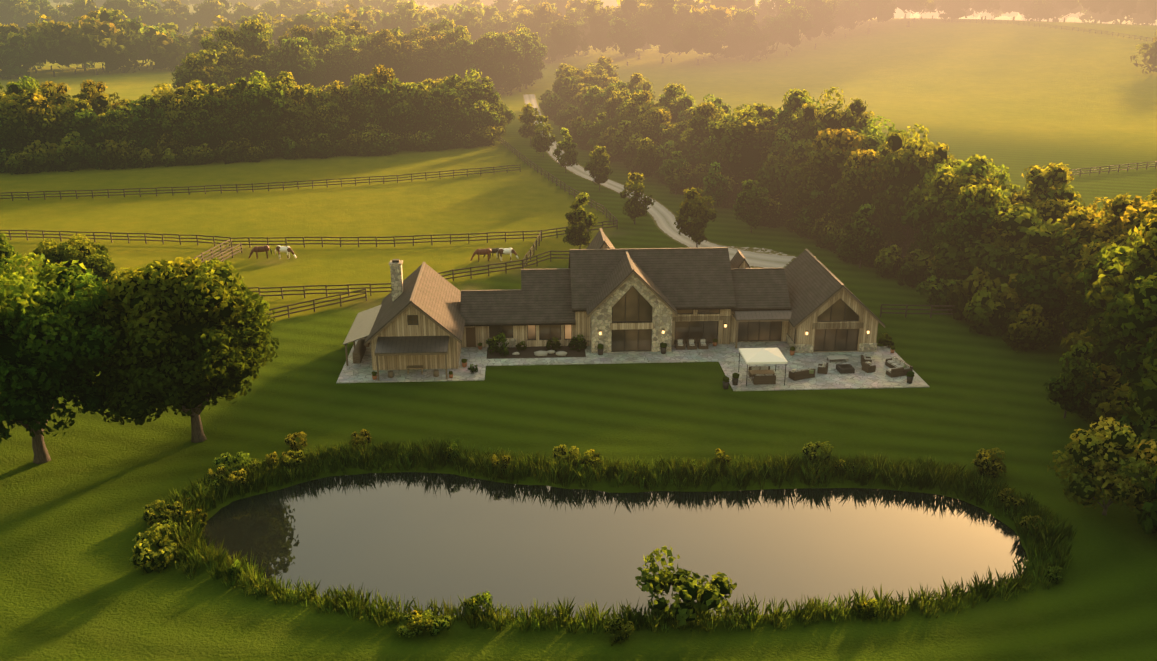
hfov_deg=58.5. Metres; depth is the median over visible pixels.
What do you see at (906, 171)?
belt tree
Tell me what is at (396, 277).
chimney
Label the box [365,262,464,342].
barn roof
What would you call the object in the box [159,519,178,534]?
bank bush
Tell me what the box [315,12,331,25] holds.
wood
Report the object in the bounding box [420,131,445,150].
understory
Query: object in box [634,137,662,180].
young tree
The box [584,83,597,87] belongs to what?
belt tree
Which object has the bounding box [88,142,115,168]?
understory
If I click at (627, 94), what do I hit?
belt tree
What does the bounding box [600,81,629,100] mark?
belt tree
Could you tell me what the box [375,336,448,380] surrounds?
barn porch
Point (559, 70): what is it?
belt tree
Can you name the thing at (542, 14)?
wood
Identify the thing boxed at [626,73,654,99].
belt tree
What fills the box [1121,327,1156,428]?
belt tree
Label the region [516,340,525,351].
shrub
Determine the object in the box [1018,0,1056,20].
tree
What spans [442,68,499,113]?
belt tree
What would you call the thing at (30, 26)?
wood
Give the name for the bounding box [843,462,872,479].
bank bush
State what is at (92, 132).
belt tree
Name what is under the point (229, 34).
wood tree
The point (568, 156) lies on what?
young tree
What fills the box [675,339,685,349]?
lounge chair
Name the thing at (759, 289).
wing roof
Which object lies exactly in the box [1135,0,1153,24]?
tree
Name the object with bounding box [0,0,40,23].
tree
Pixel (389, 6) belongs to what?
tree
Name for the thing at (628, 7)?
tree
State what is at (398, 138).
understory
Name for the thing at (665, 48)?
field tree
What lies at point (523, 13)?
wood
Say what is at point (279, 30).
wood
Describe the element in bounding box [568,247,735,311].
block roof
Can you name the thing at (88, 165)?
understory
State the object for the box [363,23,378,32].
wood
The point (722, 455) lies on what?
tall bank shrub
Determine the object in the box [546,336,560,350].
shrub
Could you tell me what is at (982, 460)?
pond shrub
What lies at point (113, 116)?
belt tree
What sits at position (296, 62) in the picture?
wood tree
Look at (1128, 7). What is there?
tree
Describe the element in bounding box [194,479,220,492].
bank bush
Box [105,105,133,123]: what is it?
belt tree
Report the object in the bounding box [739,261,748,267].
dormer walls
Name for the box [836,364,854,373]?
fire pit table
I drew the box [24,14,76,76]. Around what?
tree
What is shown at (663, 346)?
planter
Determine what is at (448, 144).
understory
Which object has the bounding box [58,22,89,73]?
wood
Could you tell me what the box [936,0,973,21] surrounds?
tree
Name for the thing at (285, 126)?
belt tree
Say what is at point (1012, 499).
bank bush
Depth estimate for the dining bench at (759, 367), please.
95.80 m
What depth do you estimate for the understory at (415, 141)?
217.06 m
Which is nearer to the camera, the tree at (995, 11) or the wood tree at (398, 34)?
the wood tree at (398, 34)
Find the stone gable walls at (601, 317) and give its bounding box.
[590,274,672,352]
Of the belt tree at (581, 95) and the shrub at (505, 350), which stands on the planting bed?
the shrub at (505, 350)
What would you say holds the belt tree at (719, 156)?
on the ground
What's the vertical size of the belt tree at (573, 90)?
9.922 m
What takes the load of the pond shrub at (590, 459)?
on the ground
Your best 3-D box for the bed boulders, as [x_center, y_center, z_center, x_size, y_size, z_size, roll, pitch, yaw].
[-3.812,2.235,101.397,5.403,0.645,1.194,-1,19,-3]
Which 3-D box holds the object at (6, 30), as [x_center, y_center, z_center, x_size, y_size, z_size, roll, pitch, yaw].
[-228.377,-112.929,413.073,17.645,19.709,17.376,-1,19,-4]
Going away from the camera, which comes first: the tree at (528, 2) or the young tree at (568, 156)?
the young tree at (568, 156)
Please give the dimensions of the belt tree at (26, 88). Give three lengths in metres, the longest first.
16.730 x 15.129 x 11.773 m
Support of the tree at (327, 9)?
on the ground
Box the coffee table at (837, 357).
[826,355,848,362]
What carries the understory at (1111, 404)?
on the ground
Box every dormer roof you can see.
[586,228,614,248]
[730,250,749,267]
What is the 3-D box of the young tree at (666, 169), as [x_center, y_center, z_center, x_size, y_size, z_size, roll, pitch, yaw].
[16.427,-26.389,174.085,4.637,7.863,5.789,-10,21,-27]
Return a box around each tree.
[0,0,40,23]
[0,76,53,108]
[0,79,39,98]
[0,87,65,152]
[0,231,18,272]
[0,253,129,463]
[10,5,42,29]
[23,0,49,6]
[27,234,120,293]
[37,0,59,22]
[38,81,81,105]
[41,9,65,22]
[44,104,85,143]
[53,109,123,148]
[56,4,70,23]
[59,98,102,125]
[62,0,97,23]
[76,80,120,114]
[85,257,278,442]
[89,0,98,9]
[93,0,103,8]
[97,109,138,142]
[103,0,140,21]
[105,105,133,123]
[111,99,136,116]
[122,95,172,152]
[125,0,166,28]
[134,0,160,22]
[140,83,191,116]
[149,0,164,4]
[151,83,184,96]
[158,0,189,22]
[159,8,182,34]
[160,95,208,150]
[161,0,189,9]
[165,79,234,120]
[172,50,233,89]
[178,12,193,33]
[182,93,234,149]
[184,4,207,28]
[189,0,204,6]
[195,25,255,70]
[196,0,228,27]
[203,0,231,18]
[205,40,257,85]
[210,83,252,145]
[225,70,285,147]
[226,0,244,7]
[228,2,255,25]
[232,2,257,13]
[236,18,280,70]
[240,0,258,7]
[242,55,284,86]
[255,3,278,21]
[256,0,277,11]
[260,0,271,5]
[260,97,319,149]
[268,71,315,97]
[270,37,326,89]
[275,4,301,19]
[276,0,305,13]
[276,24,320,56]
[287,85,331,131]
[291,0,319,17]
[301,0,325,8]
[303,86,319,100]
[306,44,341,90]
[312,26,346,53]
[314,101,352,141]
[317,80,355,134]
[318,0,345,13]
[319,15,369,40]
[321,0,337,6]
[327,41,369,88]
[340,0,372,8]
[342,33,367,46]
[344,75,382,134]
[345,0,365,10]
[346,73,371,91]
[350,33,377,73]
[355,29,418,84]
[355,83,417,134]
[356,64,395,109]
[366,0,382,9]
[369,27,409,43]
[374,1,398,13]
[378,0,408,12]
[387,78,420,134]
[401,41,420,84]
[401,82,443,133]
[404,28,427,46]
[410,36,445,85]
[414,0,426,4]
[415,86,474,145]
[418,26,431,36]
[422,78,443,90]
[425,0,438,6]
[425,29,453,45]
[427,18,472,41]
[429,33,454,78]
[433,3,453,9]
[434,0,457,6]
[434,25,488,83]
[435,78,479,116]
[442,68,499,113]
[456,98,499,136]
[460,0,483,8]
[473,32,524,95]
[481,92,507,139]
[483,0,496,5]
[491,0,518,12]
[498,97,515,125]
[503,30,519,37]
[507,4,516,15]
[508,31,543,91]
[512,24,548,88]
[515,0,546,7]
[518,103,539,143]
[530,114,556,156]
[546,0,585,16]
[552,63,571,91]
[552,66,583,98]
[553,127,578,172]
[555,66,582,82]
[556,76,583,101]
[563,83,586,101]
[563,192,597,248]
[565,0,593,21]
[565,7,590,55]
[566,92,581,108]
[571,116,585,142]
[574,86,603,116]
[575,0,616,57]
[578,69,601,86]
[579,86,603,113]
[580,63,608,77]
[581,85,608,120]
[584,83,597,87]
[584,145,612,190]
[587,104,602,121]
[588,112,611,138]
[594,56,619,78]
[598,74,621,88]
[600,0,613,7]
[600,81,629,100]
[601,87,628,107]
[601,88,630,123]
[605,98,630,130]
[606,16,649,65]
[607,102,631,129]
[607,120,634,165]
[611,5,620,49]
[613,0,647,58]
[615,42,651,53]
[617,90,654,133]
[620,172,655,223]
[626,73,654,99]
[626,89,653,101]
[628,87,642,94]
[628,103,672,130]
[631,0,690,63]
[632,107,674,144]
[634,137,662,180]
[650,103,677,124]
[653,30,678,61]
[656,83,695,123]
[658,121,691,145]
[661,151,693,194]
[666,0,733,64]
[666,137,695,168]
[674,187,717,247]
[675,0,702,54]
[676,107,694,122]
[679,102,725,169]
[683,114,742,172]
[691,94,736,118]
[693,41,719,59]
[696,104,776,189]
[697,0,755,10]
[699,162,728,207]
[707,148,750,186]
[718,7,737,44]
[721,9,780,60]
[723,5,736,14]
[732,179,770,232]
[736,103,778,125]
[742,123,786,189]
[745,0,776,23]
[754,138,817,210]
[761,127,799,179]
[766,0,815,55]
[771,88,825,142]
[789,128,869,218]
[793,87,876,162]
[803,0,837,48]
[828,149,886,236]
[831,115,909,178]
[834,0,861,36]
[839,203,884,267]
[855,0,896,33]
[858,121,907,138]
[860,123,956,257]
[861,0,896,26]
[894,7,911,17]
[895,0,935,26]
[900,162,986,258]
[905,138,957,160]
[907,6,926,21]
[909,0,941,19]
[918,9,943,17]
[926,174,1015,249]
[930,203,1071,284]
[931,184,1008,280]
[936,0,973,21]
[945,0,973,18]
[951,159,963,171]
[955,154,1011,202]
[970,0,1000,19]
[970,8,993,19]
[973,8,993,18]
[982,0,1004,19]
[984,9,1000,19]
[989,11,1005,18]
[996,8,1027,14]
[999,0,1033,19]
[1000,230,1090,333]
[1001,11,1017,19]
[1001,162,1082,220]
[1002,189,1054,222]
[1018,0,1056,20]
[1023,0,1066,21]
[1033,192,1153,273]
[1034,199,1104,245]
[1043,340,1101,417]
[1049,15,1067,21]
[1052,0,1079,21]
[1053,234,1133,336]
[1058,1,1086,21]
[1059,7,1074,16]
[1062,202,1156,271]
[1067,12,1082,18]
[1076,224,1150,333]
[1078,0,1114,22]
[1078,0,1115,22]
[1084,213,1156,376]
[1099,2,1139,23]
[1102,272,1156,392]
[1106,188,1156,240]
[1107,0,1137,23]
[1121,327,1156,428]
[1126,11,1155,24]
[1130,31,1156,73]
[1132,14,1155,24]
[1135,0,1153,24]
[1144,0,1156,19]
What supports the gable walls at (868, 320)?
on the ground
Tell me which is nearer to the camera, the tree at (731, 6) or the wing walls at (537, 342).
the wing walls at (537, 342)
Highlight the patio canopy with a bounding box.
[738,348,787,385]
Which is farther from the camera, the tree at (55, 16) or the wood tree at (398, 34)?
the tree at (55, 16)
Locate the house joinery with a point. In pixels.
(632, 306)
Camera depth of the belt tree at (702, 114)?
178.66 m
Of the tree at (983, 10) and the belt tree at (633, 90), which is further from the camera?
the tree at (983, 10)
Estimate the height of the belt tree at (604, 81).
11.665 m
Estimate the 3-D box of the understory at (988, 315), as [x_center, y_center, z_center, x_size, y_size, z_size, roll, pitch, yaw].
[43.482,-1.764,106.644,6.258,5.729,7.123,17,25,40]
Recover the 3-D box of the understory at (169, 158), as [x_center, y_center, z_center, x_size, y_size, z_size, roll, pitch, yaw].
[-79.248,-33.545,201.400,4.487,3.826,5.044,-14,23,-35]
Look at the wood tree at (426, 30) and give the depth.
352.22 m
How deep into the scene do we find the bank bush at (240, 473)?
74.87 m
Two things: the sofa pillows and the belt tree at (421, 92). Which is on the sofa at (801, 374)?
the sofa pillows
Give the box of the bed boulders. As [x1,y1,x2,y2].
[512,350,566,355]
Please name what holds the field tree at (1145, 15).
on the ground
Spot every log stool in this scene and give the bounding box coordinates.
[388,370,393,377]
[433,370,438,376]
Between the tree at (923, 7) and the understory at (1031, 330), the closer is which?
the understory at (1031, 330)
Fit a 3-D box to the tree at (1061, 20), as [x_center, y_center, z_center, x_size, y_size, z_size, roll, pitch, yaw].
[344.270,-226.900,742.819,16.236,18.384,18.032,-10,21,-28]
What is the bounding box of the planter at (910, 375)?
[906,371,913,383]
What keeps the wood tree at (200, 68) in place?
on the ground
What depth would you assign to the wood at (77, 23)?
416.54 m
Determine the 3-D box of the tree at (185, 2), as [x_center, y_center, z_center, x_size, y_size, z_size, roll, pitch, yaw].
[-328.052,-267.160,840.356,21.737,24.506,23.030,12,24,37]
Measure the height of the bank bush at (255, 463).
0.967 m
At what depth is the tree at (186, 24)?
614.78 m
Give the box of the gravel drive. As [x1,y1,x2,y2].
[524,94,795,267]
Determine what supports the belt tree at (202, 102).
on the ground
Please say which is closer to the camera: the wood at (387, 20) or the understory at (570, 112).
the understory at (570, 112)
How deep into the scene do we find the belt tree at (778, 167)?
153.14 m
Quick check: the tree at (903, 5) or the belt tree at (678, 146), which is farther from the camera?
the tree at (903, 5)
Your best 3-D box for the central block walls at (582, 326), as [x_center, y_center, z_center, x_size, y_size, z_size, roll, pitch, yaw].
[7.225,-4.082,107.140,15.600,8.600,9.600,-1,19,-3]
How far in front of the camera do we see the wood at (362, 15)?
468.36 m
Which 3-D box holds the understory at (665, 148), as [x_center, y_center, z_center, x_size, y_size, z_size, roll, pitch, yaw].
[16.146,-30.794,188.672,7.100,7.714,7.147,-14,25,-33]
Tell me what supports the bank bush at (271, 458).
on the ground
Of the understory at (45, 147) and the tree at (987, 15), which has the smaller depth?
the understory at (45, 147)
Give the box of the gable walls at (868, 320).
[788,290,877,351]
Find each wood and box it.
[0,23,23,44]
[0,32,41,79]
[17,23,48,72]
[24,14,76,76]
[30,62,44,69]
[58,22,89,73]
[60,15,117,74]
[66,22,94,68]
[69,16,95,70]
[75,17,128,72]
[82,10,100,22]
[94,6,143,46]
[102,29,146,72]
[134,32,149,67]
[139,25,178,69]
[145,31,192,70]
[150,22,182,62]
[162,29,191,67]
[182,23,213,53]
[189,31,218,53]
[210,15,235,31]
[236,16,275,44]
[237,12,277,43]
[271,14,293,46]
[282,9,337,39]
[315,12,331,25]
[326,4,370,30]
[347,7,376,32]
[361,6,374,16]
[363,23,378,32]
[365,11,382,30]
[369,9,388,22]
[379,0,424,33]
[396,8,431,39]
[415,15,447,28]
[416,5,445,18]
[424,7,441,16]
[434,8,449,18]
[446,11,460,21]
[449,2,467,17]
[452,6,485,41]
[477,19,509,38]
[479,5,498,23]
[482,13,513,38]
[483,11,513,25]
[501,5,533,28]
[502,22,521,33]
[516,3,534,16]
[522,1,564,36]
[530,10,563,33]
[537,22,566,62]
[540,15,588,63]
[548,3,557,11]
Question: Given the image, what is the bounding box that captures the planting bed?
[486,346,585,358]
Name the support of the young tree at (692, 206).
on the ground
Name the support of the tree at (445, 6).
on the ground
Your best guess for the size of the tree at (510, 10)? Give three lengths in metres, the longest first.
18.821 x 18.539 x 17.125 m
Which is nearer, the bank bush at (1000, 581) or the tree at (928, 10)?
the bank bush at (1000, 581)
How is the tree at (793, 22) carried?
on the ground
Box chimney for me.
[389,259,403,301]
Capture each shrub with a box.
[128,523,179,574]
[185,509,207,532]
[212,451,251,474]
[284,431,307,451]
[349,429,372,446]
[464,591,492,622]
[467,364,477,373]
[486,332,508,354]
[499,347,508,356]
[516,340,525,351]
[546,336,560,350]
[567,334,586,350]
[581,449,601,469]
[635,546,736,627]
[712,448,731,463]
[800,441,832,464]
[856,598,879,619]
[877,333,893,347]
[971,447,1007,479]
[1019,515,1041,536]
[1047,416,1156,514]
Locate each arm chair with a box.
[817,363,827,373]
[861,355,871,364]
[862,362,875,372]
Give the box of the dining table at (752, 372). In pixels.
[749,370,774,380]
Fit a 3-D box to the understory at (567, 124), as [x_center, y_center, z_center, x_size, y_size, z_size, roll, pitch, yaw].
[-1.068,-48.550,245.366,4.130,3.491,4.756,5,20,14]
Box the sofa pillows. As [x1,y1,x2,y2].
[791,358,905,373]
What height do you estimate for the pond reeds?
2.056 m
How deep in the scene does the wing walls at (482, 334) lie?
103.01 m
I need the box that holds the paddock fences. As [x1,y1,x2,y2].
[0,19,1156,318]
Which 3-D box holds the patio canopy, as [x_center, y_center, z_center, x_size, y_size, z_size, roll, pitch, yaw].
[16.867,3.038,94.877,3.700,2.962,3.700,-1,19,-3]
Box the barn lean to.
[343,305,380,365]
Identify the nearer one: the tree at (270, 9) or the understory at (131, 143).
the understory at (131, 143)
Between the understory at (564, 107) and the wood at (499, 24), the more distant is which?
the wood at (499, 24)
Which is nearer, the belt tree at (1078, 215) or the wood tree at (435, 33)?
the belt tree at (1078, 215)
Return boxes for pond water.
[201,472,1026,619]
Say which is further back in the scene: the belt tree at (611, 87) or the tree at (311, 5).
the tree at (311, 5)
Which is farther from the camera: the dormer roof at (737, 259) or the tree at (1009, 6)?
the tree at (1009, 6)
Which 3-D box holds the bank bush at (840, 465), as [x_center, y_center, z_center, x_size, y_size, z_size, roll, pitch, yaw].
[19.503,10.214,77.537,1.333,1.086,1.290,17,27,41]
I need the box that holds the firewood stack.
[352,337,370,362]
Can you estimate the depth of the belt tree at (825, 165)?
142.07 m
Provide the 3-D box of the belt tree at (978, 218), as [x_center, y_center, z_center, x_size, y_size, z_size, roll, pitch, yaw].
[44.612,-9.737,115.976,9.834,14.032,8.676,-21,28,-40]
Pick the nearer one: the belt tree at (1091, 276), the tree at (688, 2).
the belt tree at (1091, 276)
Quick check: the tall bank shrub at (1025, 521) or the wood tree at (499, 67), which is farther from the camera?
the wood tree at (499, 67)
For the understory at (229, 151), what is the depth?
203.65 m
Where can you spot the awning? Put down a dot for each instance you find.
(762, 316)
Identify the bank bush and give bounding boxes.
[141,500,166,521]
[144,519,162,535]
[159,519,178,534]
[162,501,183,523]
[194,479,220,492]
[205,473,224,485]
[207,466,225,479]
[227,469,248,488]
[228,559,242,579]
[251,460,271,470]
[265,451,278,468]
[280,450,294,461]
[282,450,306,469]
[394,614,423,637]
[407,610,433,632]
[419,610,451,636]
[445,443,460,462]
[490,454,511,473]
[552,444,579,461]
[602,617,634,645]
[833,459,845,473]
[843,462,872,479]
[996,578,1014,590]
[998,488,1026,509]
[1045,566,1063,583]
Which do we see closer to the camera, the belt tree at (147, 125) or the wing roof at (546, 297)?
the wing roof at (546, 297)
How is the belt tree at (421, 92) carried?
on the ground
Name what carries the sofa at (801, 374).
on the patio terrace
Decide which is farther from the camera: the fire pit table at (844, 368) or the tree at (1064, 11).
the tree at (1064, 11)
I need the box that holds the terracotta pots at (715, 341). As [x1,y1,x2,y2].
[372,339,894,379]
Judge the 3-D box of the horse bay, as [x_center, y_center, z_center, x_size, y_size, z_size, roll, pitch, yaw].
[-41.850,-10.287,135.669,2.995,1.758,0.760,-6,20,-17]
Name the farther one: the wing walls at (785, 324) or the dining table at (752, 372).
the wing walls at (785, 324)
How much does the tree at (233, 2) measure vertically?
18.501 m
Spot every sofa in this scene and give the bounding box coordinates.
[788,368,814,380]
[885,356,912,377]
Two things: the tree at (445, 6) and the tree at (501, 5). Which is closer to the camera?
the tree at (501, 5)
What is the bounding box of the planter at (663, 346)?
[660,343,666,353]
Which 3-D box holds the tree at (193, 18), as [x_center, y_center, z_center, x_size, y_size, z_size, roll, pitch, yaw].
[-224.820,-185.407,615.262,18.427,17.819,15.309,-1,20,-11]
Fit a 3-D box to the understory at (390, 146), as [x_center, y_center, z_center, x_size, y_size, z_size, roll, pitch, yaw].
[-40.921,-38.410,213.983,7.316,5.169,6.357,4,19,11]
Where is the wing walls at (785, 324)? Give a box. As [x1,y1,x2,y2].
[730,311,788,341]
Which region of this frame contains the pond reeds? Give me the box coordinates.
[146,436,1077,634]
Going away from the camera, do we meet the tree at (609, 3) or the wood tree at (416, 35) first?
the wood tree at (416, 35)
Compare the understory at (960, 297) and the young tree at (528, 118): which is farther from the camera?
the young tree at (528, 118)
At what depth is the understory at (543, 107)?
279.32 m
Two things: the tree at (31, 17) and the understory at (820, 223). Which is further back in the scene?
the tree at (31, 17)
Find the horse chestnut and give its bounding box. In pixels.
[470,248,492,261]
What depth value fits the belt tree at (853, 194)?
136.37 m
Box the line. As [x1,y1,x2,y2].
[53,0,63,4]
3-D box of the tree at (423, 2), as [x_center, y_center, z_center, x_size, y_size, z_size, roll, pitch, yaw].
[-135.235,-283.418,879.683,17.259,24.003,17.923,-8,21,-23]
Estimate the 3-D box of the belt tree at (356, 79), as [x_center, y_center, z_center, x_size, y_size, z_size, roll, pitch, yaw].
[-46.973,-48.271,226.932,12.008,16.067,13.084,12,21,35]
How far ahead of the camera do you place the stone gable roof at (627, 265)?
101.23 m
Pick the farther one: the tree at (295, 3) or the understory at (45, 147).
the tree at (295, 3)
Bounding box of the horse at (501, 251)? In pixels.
[483,248,518,260]
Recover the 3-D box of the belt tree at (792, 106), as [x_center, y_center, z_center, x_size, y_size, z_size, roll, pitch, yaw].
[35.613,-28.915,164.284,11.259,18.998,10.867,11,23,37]
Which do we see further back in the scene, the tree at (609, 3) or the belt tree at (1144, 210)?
the tree at (609, 3)
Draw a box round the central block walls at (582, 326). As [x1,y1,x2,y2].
[575,309,730,345]
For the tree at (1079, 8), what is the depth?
509.28 m
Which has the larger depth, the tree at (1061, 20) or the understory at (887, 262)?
the tree at (1061, 20)
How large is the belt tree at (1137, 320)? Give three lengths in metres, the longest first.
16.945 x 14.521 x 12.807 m
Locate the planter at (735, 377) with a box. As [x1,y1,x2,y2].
[732,373,738,384]
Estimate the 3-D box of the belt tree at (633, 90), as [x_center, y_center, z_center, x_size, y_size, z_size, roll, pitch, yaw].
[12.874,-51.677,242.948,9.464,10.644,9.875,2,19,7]
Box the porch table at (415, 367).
[407,365,422,374]
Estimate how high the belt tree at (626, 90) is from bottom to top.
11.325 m
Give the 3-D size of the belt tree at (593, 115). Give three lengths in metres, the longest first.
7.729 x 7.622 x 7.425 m
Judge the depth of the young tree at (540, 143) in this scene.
208.84 m
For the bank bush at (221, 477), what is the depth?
74.87 m
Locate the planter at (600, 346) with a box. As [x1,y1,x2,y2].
[597,343,603,354]
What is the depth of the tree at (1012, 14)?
766.26 m
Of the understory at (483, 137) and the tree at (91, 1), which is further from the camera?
the tree at (91, 1)
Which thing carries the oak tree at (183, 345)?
on the ground
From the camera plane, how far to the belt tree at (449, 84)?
223.02 m
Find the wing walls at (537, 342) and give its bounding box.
[522,325,574,346]
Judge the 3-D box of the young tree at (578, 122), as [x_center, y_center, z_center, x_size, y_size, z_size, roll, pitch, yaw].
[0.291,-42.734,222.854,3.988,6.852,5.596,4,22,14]
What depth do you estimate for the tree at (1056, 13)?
487.70 m
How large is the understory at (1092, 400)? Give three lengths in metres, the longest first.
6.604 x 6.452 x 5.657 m
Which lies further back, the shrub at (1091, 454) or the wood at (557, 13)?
the wood at (557, 13)
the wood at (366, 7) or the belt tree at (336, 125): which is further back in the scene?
the wood at (366, 7)
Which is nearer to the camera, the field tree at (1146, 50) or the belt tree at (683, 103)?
the belt tree at (683, 103)
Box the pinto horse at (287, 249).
[275,245,295,258]
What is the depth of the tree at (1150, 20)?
505.99 m
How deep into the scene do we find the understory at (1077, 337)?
93.12 m
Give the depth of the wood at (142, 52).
428.06 m
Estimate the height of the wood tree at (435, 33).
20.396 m
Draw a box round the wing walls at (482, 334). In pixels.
[461,326,521,347]
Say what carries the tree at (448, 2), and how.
on the ground
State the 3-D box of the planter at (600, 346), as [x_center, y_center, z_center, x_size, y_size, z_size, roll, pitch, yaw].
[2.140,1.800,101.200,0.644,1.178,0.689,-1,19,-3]
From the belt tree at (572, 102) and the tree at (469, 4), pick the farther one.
the tree at (469, 4)
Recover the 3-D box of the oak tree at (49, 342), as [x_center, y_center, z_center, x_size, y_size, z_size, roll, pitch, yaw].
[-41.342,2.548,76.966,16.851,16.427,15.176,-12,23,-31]
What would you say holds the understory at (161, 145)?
on the ground
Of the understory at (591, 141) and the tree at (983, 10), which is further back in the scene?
the tree at (983, 10)
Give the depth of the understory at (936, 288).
114.97 m
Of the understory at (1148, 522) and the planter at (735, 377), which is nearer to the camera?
the understory at (1148, 522)
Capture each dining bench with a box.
[748,366,769,376]
[753,374,775,384]
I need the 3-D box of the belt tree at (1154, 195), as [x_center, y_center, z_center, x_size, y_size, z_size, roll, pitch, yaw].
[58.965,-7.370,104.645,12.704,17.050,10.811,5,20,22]
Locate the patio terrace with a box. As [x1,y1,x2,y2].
[336,339,929,390]
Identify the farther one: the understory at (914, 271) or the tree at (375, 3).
the tree at (375, 3)
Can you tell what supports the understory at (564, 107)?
on the ground
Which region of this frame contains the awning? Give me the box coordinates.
[733,310,791,348]
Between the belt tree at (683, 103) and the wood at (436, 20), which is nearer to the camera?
the belt tree at (683, 103)
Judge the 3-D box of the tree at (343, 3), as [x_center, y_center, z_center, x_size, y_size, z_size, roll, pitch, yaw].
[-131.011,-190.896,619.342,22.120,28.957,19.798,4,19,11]
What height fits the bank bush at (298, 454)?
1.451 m
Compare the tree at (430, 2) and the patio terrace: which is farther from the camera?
the tree at (430, 2)
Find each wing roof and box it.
[460,289,521,326]
[521,268,575,325]
[731,268,790,310]
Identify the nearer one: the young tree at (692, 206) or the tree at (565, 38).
the young tree at (692, 206)
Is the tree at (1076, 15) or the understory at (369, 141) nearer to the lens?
the understory at (369, 141)
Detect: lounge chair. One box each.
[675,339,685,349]
[686,339,696,349]
[698,339,708,348]
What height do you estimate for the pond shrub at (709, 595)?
4.476 m
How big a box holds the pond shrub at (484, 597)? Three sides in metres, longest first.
2.256 x 1.917 x 1.775 m
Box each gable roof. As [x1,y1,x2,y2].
[586,251,677,315]
[784,249,884,326]
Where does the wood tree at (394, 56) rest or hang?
on the ground
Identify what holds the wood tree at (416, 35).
on the ground
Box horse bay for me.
[249,245,271,258]
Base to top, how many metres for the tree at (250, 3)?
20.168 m
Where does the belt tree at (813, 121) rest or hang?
on the ground
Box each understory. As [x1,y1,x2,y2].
[0,148,8,172]
[5,151,33,174]
[16,140,56,172]
[24,141,57,171]
[45,143,76,171]
[54,131,97,171]
[85,160,94,167]
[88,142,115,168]
[97,139,136,169]
[119,138,141,161]
[126,149,141,167]
[137,148,160,167]
[149,133,180,163]
[158,148,181,166]
[173,142,197,154]
[176,146,198,165]
[192,143,218,164]
[215,141,243,163]
[237,137,254,161]
[241,145,263,161]
[279,135,304,159]
[295,137,317,158]
[308,132,338,158]
[350,131,383,155]
[359,123,388,138]
[372,133,399,155]
[384,129,406,150]
[408,131,426,151]
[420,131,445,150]
[424,123,452,150]
[460,133,475,147]
[469,123,498,145]
[473,124,505,144]
[538,90,553,109]
[540,96,550,109]
[543,93,568,120]
[553,104,574,116]
[557,104,582,129]
[564,118,576,131]
[575,120,594,149]
[588,130,606,152]
[594,126,624,161]
[622,132,648,172]
[648,140,675,176]
[665,162,699,194]
[704,172,740,207]
[761,189,793,219]
[803,213,835,246]
[816,221,840,249]
[824,227,853,253]
[859,237,888,266]
[874,244,906,278]
[895,248,934,286]
[916,275,961,308]
[947,267,1000,323]
[962,283,1019,335]
[997,274,1041,332]
[1002,304,1059,351]
[1012,311,1062,334]
[1059,318,1115,375]
[1060,331,1086,360]
[1071,363,1126,422]
[1087,380,1140,436]
[1115,402,1156,458]
[1128,439,1156,480]
[1136,466,1156,538]
[1139,460,1156,497]
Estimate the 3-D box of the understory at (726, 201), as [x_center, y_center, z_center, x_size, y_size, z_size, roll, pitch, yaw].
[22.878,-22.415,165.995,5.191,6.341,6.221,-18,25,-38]
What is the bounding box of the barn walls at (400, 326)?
[371,305,460,369]
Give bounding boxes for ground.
[0,0,1156,660]
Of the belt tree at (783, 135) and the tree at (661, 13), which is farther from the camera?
the tree at (661, 13)
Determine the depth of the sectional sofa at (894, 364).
96.22 m
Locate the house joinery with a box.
[365,271,884,352]
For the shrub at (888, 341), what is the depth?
103.15 m
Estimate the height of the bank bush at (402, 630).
0.859 m
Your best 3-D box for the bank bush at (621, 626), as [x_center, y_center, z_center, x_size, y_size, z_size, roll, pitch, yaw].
[2.274,16.926,57.870,1.582,1.543,1.584,11,22,28]
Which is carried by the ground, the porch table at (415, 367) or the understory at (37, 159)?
the understory at (37, 159)
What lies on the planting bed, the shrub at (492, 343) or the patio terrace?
the shrub at (492, 343)
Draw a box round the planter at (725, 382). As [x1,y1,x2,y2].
[723,376,728,388]
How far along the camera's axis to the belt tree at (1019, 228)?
111.47 m
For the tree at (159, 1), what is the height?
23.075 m
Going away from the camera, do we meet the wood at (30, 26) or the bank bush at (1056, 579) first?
the bank bush at (1056, 579)
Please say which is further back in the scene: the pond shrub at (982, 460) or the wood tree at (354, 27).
the wood tree at (354, 27)
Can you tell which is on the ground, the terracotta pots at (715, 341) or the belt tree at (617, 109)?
the belt tree at (617, 109)
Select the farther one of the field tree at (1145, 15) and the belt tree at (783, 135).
the field tree at (1145, 15)

